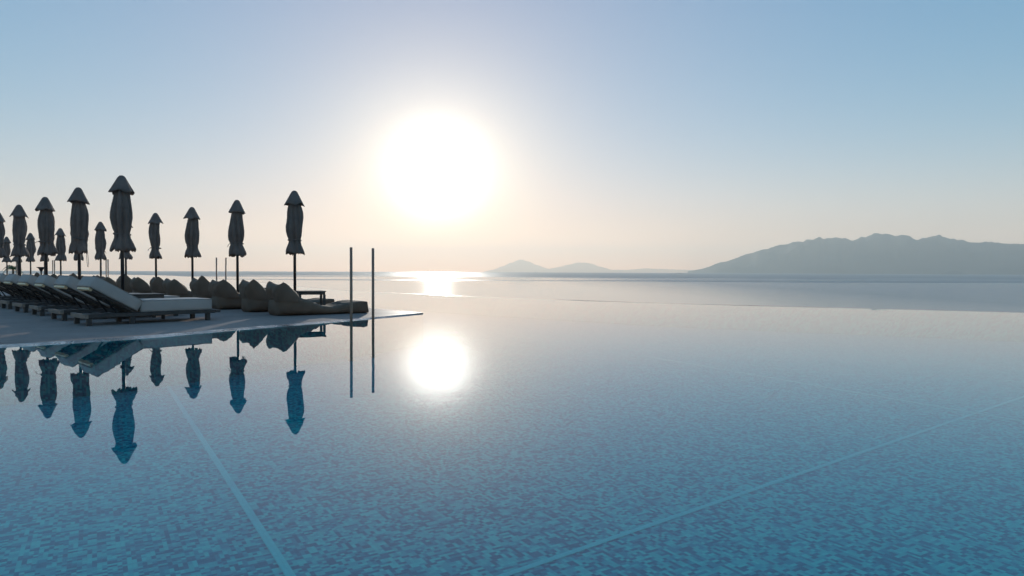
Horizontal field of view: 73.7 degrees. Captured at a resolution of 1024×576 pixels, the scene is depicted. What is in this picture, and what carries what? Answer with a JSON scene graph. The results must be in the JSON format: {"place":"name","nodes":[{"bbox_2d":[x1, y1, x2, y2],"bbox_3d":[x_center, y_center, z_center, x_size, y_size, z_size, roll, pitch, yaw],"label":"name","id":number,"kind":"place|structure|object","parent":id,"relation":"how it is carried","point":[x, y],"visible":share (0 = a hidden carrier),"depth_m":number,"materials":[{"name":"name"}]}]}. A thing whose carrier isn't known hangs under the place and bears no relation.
{"place":"outdoors","nodes":[
{"label":"outdoors","id":0,"kind":"place"},
{"bbox_2d":[4,265,23,273],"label":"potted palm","id":1,"kind":"object","parent":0,"point":[12,268],"visible":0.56,"depth_m":42.30,"materials":[{"name":"plant"}]},
{"bbox_2d":[0,291,420,344],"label":"pool deck","id":2,"kind":"structure","parent":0,"point":[18,327],"depth_m":11.25,"materials":[{"name":"grey stone"}]},
{"bbox_2d":[0,213,6,257],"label":"umbrella","id":3,"kind":"object","parent":2,"relation":"on","point":[2,235],"visible":0.95,"depth_m":19.69,"materials":[{"name":"grey fabric"}]},
{"bbox_2d":[2,237,10,274],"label":"umbrella","id":4,"kind":"object","parent":2,"relation":"on","point":[6,246],"visible":0.76,"depth_m":35.73,"materials":[{"name":"grey fabric"}]},
{"bbox_2d":[0,286,22,297],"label":"sun lounger","id":5,"kind":"object","parent":2,"relation":"on","point":[3,289],"visible":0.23,"depth_m":17.47,"materials":[{"name":"grey fabric"}]},
{"bbox_2d":[11,256,21,274],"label":"umbrella","id":6,"kind":"object","parent":2,"relation":"on","point":[14,259],"visible":0.14,"depth_m":33.73,"materials":[{"name":"grey fabric"}]},
{"bbox_2d":[0,273,35,299],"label":"sun lounger","id":7,"kind":"object","parent":2,"relation":"on","point":[6,286],"visible":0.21,"depth_m":16.27,"materials":[{"name":"grey fabric"}]},
{"bbox_2d":[9,205,29,275],"bbox_3d":[-12.855,-0.893,17.822,0.426,2.560,0.407,1,2,29],"label":"umbrella","id":8,"kind":"object","parent":2,"relation":"on","point":[19,230],"visible":0.94,"depth_m":17.70,"materials":[{"name":"grey fabric"}]},
{"bbox_2d":[0,274,50,308],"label":"sun lounger","id":9,"kind":"object","parent":2,"relation":"on","point":[11,280],"visible":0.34,"depth_m":15.28,"materials":[{"name":"grey fabric"}]},
{"bbox_2d":[25,233,35,273],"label":"umbrella","id":10,"kind":"object","parent":2,"relation":"on","point":[30,245],"visible":0.82,"depth_m":31.80,"materials":[{"name":"grey fabric"}]},
{"bbox_2d":[40,254,50,273],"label":"umbrella","id":11,"kind":"object","parent":2,"relation":"on","point":[42,258],"visible":0.15,"depth_m":29.89,"materials":[{"name":"grey fabric"}]},
{"bbox_2d":[34,197,58,299],"bbox_3d":[-10.823,-0.834,15.849,0.429,2.560,0.426,0,1,14],"label":"umbrella","id":12,"kind":"object","parent":2,"relation":"on","point":[46,224],"visible":0.97,"depth_m":15.76,"materials":[{"name":"grey fabric"}]},
{"bbox_2d":[54,228,66,274],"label":"umbrella","id":13,"kind":"object","parent":2,"relation":"on","point":[60,246],"visible":0.91,"depth_m":27.89,"materials":[{"name":"grey fabric"}]},
{"bbox_2d":[29,275,92,315],"bbox_3d":[-8.435,0.119,13.838,0.800,0.777,2.115,2,2,44],"label":"sun lounger","id":14,"kind":"object","parent":2,"relation":"on","point":[45,282],"visible":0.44,"depth_m":13.17,"materials":[{"name":"grey fabric"}]},
{"bbox_2d":[12,274,127,312],"bbox_3d":[-9.487,0.089,14.836,0.800,0.777,2.115,2,2,41],"label":"sun lounger","id":15,"kind":"object","parent":2,"relation":"on","point":[26,281],"visible":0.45,"depth_m":14.15,"materials":[{"name":"grey fabric"}]},
{"bbox_2d":[67,187,89,279],"bbox_3d":[-8.855,-0.777,13.960,0.372,2.561,0.436,0,2,-20],"label":"umbrella","id":16,"kind":"object","parent":2,"relation":"on","point":[79,220],"visible":0.95,"depth_m":13.89,"materials":[{"name":"grey fabric"}]},
{"bbox_2d":[74,253,83,260],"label":"umbrella","id":17,"kind":"object","parent":2,"relation":"on","point":[76,258],"visible":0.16,"depth_m":26.00,"materials":[{"name":"grey fabric"}]},
{"bbox_2d":[94,222,106,276],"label":"umbrella","id":18,"kind":"object","parent":2,"relation":"on","point":[100,240],"visible":0.93,"depth_m":24.03,"materials":[{"name":"grey fabric"}]},
{"bbox_2d":[101,276,117,286],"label":"beanbag","id":19,"kind":"object","parent":2,"relation":"on","point":[110,280],"visible":0.23,"depth_m":20.90,"materials":[{"name":"beige fabric"}]},
{"bbox_2d":[48,275,179,320],"bbox_3d":[-7.281,0.153,12.695,0.800,0.777,2.115,2,2,43],"label":"sun lounger","id":20,"kind":"object","parent":2,"relation":"on","point":[66,284],"visible":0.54,"depth_m":12.05,"materials":[{"name":"grey fabric"}]},
{"bbox_2d":[108,175,135,319],"bbox_3d":[-6.926,-0.723,12.161,0.446,2.560,0.400,0,2,-17],"label":"umbrella","id":21,"kind":"object","parent":2,"relation":"on","point":[121,212],"visible":0.96,"depth_m":12.04,"materials":[{"name":"grey fabric"}]},
{"bbox_2d":[116,274,131,292],"bbox_3d":[-10.929,-0.059,20.789,1.928,0.752,0.934,-1,2,-38],"label":"beanbag","id":22,"kind":"object","parent":2,"relation":"on","point":[127,279],"visible":0.25,"depth_m":20.00,"materials":[{"name":"beige fabric"}]},
{"bbox_2d":[119,227,133,274],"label":"umbrella","id":23,"kind":"object","parent":2,"relation":"on","point":[128,255],"visible":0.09,"depth_m":22.17,"materials":[{"name":"grey fabric"}]},
{"bbox_2d":[130,277,151,292],"bbox_3d":[-9.921,0.011,19.699,1.917,0.676,0.943,-1,2,-35],"label":"beanbag","id":24,"kind":"object","parent":2,"relation":"on","point":[138,285],"visible":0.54,"depth_m":18.92,"materials":[{"name":"beige fabric"}]},
{"bbox_2d":[70,276,219,325],"bbox_3d":[-6.200,0.185,11.644,0.800,0.777,2.115,2,2,43],"label":"sun lounger","id":25,"kind":"object","parent":2,"relation":"on","point":[126,304],"visible":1,"depth_m":11.22,"materials":[{"name":"white wood"}]},
{"bbox_2d":[126,293,165,319],"bbox_3d":[-6.620,0.328,12.280,0.520,0.455,0.554,2,2,43],"label":"table","id":26,"kind":"object","parent":2,"relation":"on","point":[149,295],"visible":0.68,"depth_m":12.21,"materials":[{"name":"brown wood"}]},
{"bbox_2d":[148,213,162,277],"bbox_3d":[-10.579,-0.948,20.251,0.409,2.560,0.406,1,2,25],"label":"umbrella","id":27,"kind":"object","parent":2,"relation":"on","point":[155,220],"visible":0.94,"depth_m":20.12,"materials":[{"name":"grey fabric"}]},
{"bbox_2d":[149,277,165,293],"bbox_3d":[-8.931,0.026,18.887,1.916,0.696,0.953,-1,2,-35],"label":"beanbag","id":28,"kind":"object","parent":2,"relation":"on","point":[156,286],"visible":0.25,"depth_m":18.08,"materials":[{"name":"beige fabric"}]},
{"bbox_2d":[162,278,191,297],"bbox_3d":[-7.998,0.075,17.758,1.928,0.665,0.946,-1,2,-38],"label":"beanbag","id":29,"kind":"object","parent":2,"relation":"on","point":[173,287],"visible":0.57,"depth_m":16.98,"materials":[{"name":"beige fabric"}]},
{"bbox_2d":[183,207,201,279],"bbox_3d":[-8.565,-0.889,18.305,0.451,2.560,0.468,0,2,-13],"label":"umbrella","id":30,"kind":"object","parent":2,"relation":"on","point":[192,252],"visible":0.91,"depth_m":18.19,"materials":[{"name":"grey fabric"}]},
{"bbox_2d":[189,276,210,297],"bbox_3d":[-6.915,0.057,16.936,1.928,0.752,0.934,-1,2,-37],"label":"beanbag","id":31,"kind":"object","parent":2,"relation":"on","point":[199,287],"visible":0.42,"depth_m":16.14,"materials":[{"name":"beige fabric"}]},
{"bbox_2d":[0,313,422,347],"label":"deck edge","id":32,"kind":"object","parent":2,"relation":"attached to","point":[122,338],"visible":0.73,"depth_m":9.38,"materials":[{"name":"stone"}]},
{"bbox_2d":[208,279,241,308],"bbox_3d":[-5.983,0.126,15.878,1.917,0.676,0.943,-1,2,-39],"label":"beanbag","id":33,"kind":"object","parent":2,"relation":"on","point":[224,294],"visible":0.68,"depth_m":15.12,"materials":[{"name":"beige fabric"}]},
{"bbox_2d":[228,200,246,292],"bbox_3d":[-6.598,-0.831,16.364,0.450,2.561,0.406,0,1,-5],"label":"umbrella","id":34,"kind":"object","parent":2,"relation":"on","point":[236,233],"visible":0.94,"depth_m":16.23,"materials":[{"name":"grey fabric"}]},
{"bbox_2d":[238,279,334,311],"bbox_3d":[-4.931,0.144,14.957,1.916,0.696,0.953,-1,2,-36],"label":"beanbag","id":35,"kind":"object","parent":2,"relation":"on","point":[253,294],"visible":0.69,"depth_m":14.21,"materials":[{"name":"beige fabric"}]},
{"bbox_2d":[284,191,304,290],"bbox_3d":[-4.590,-0.773,14.434,0.407,2.560,0.460,0,2,0],"label":"umbrella","id":36,"kind":"object","parent":2,"relation":"on","point":[295,217],"visible":0.92,"depth_m":14.29,"materials":[{"name":"grey fabric"}]},
{"bbox_2d":[296,290,325,304],"bbox_3d":[-4.211,0.285,14.284,0.554,0.455,0.520,0,2,-24],"label":"table","id":37,"kind":"object","parent":2,"relation":"on","point":[310,292],"visible":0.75,"depth_m":14.13,"materials":[{"name":"brown wood"}]},
{"bbox_2d":[266,281,368,315],"bbox_3d":[-3.983,0.191,13.897,1.928,0.665,0.946,-1,2,-37],"label":"beanbag","id":38,"kind":"object","parent":2,"relation":"on","point":[284,298],"visible":1,"depth_m":13.33,"materials":[{"name":"beige fabric"}]},
{"bbox_2d":[0,354,1023,575],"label":"pool floor","id":39,"kind":"structure","parent":0,"point":[432,465],"depth_m":5.35,"materials":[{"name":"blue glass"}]},
{"bbox_2d":[107,259,108,276],"bbox_3d":[-16.679,-0.201,28.206,0.120,1.966,0.120,0,1,0],"label":"pool pole","id":40,"kind":"object","parent":39,"relation":"on","point":[108,266],"visible":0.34,"depth_m":28.18,"materials":[{"name":"grey metal"}]},
{"bbox_2d":[0,355,364,405],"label":"pool wall","id":41,"kind":"structure","parent":39,"relation":"on","point":[27,387],"depth_m":8.70,"materials":[{"name":"blue tile"}]},
{"bbox_2d":[225,258,226,280],"bbox_3d":[-9.620,-0.035,22.908,0.120,1.966,0.120,0,1,0],"label":"pool pole","id":42,"kind":"object","parent":39,"relation":"on","point":[226,269],"visible":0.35,"depth_m":22.88,"materials":[{"name":"grey metal"}]},
{"bbox_2d":[166,386,295,575],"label":"floor stripe","id":43,"kind":"object","parent":39,"relation":"on","point":[279,558],"visible":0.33,"depth_m":4.63,"materials":[{"name":"tile"}]},
{"bbox_2d":[348,247,354,360],"bbox_3d":[-2.786,0.279,11.832,0.120,1.966,0.120,0,1,0],"label":"pool pole","id":44,"kind":"object","parent":39,"relation":"on","point":[351,289],"visible":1,"depth_m":11.81,"materials":[{"name":"grey metal"}]},
{"bbox_2d":[370,248,375,357],"bbox_3d":[-2.506,0.267,12.311,0.120,1.966,0.120,0,1,0],"label":"pool pole","id":45,"kind":"object","parent":39,"relation":"on","point":[372,356],"visible":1,"depth_m":12.28,"materials":[{"name":"grey metal"}]},
{"bbox_2d":[496,396,1023,575],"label":"floor stripe","id":46,"kind":"object","parent":39,"relation":"on","point":[543,561],"visible":1,"depth_m":4.61,"materials":[{"name":"tile"}]},
{"bbox_2d":[647,356,1023,421],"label":"floor stripe","id":47,"kind":"object","parent":39,"relation":"on","point":[851,391],"visible":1,"depth_m":8.90,"materials":[{"name":"tile"}]},
{"bbox_2d":[0,274,1023,377],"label":"pool water","id":48,"kind":"structure","parent":0,"point":[968,342],"depth_m":9.46,"materials":[{"name":"blue liquid"}]},
{"bbox_2d":[0,271,1023,312],"bbox_3d":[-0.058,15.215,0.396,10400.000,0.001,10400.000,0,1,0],"label":"sea","id":49,"kind":"structure","parent":0,"point":[977,292],"depth_m":663.57,"materials":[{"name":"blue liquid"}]},
{"bbox_2d":[0,0,1023,271],"label":"sky","id":50,"kind":"structure","parent":0,"point":[427,135],"materials":[{"name":"blue"}]},
{"bbox_2d":[484,259,548,271],"bbox_3d":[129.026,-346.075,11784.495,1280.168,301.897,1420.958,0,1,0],"label":"island","id":51,"kind":"structure","parent":0,"point":[520,265],"depth_m":11475.08,"materials":[{"name":"grey stone"}]},
{"bbox_2d":[543,263,691,272],"bbox_3d":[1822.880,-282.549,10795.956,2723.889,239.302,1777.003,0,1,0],"label":"island","id":52,"kind":"structure","parent":0,"point":[583,267],"depth_m":10639.01,"materials":[{"name":"grey stone"}]},
{"bbox_2d":[688,233,1023,274],"bbox_3d":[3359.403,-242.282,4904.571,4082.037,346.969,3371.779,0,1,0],"label":"mountain","id":53,"kind":"structure","parent":0,"point":[875,253],"depth_m":4943.81,"materials":[{"name":"grey stone"}]},
{"bbox_2d":[942,270,967,274],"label":"island","id":54,"kind":"structure","parent":0,"point":[956,272],"depth_m":4150.20,"materials":[{"name":"grey stone"}]}
]}

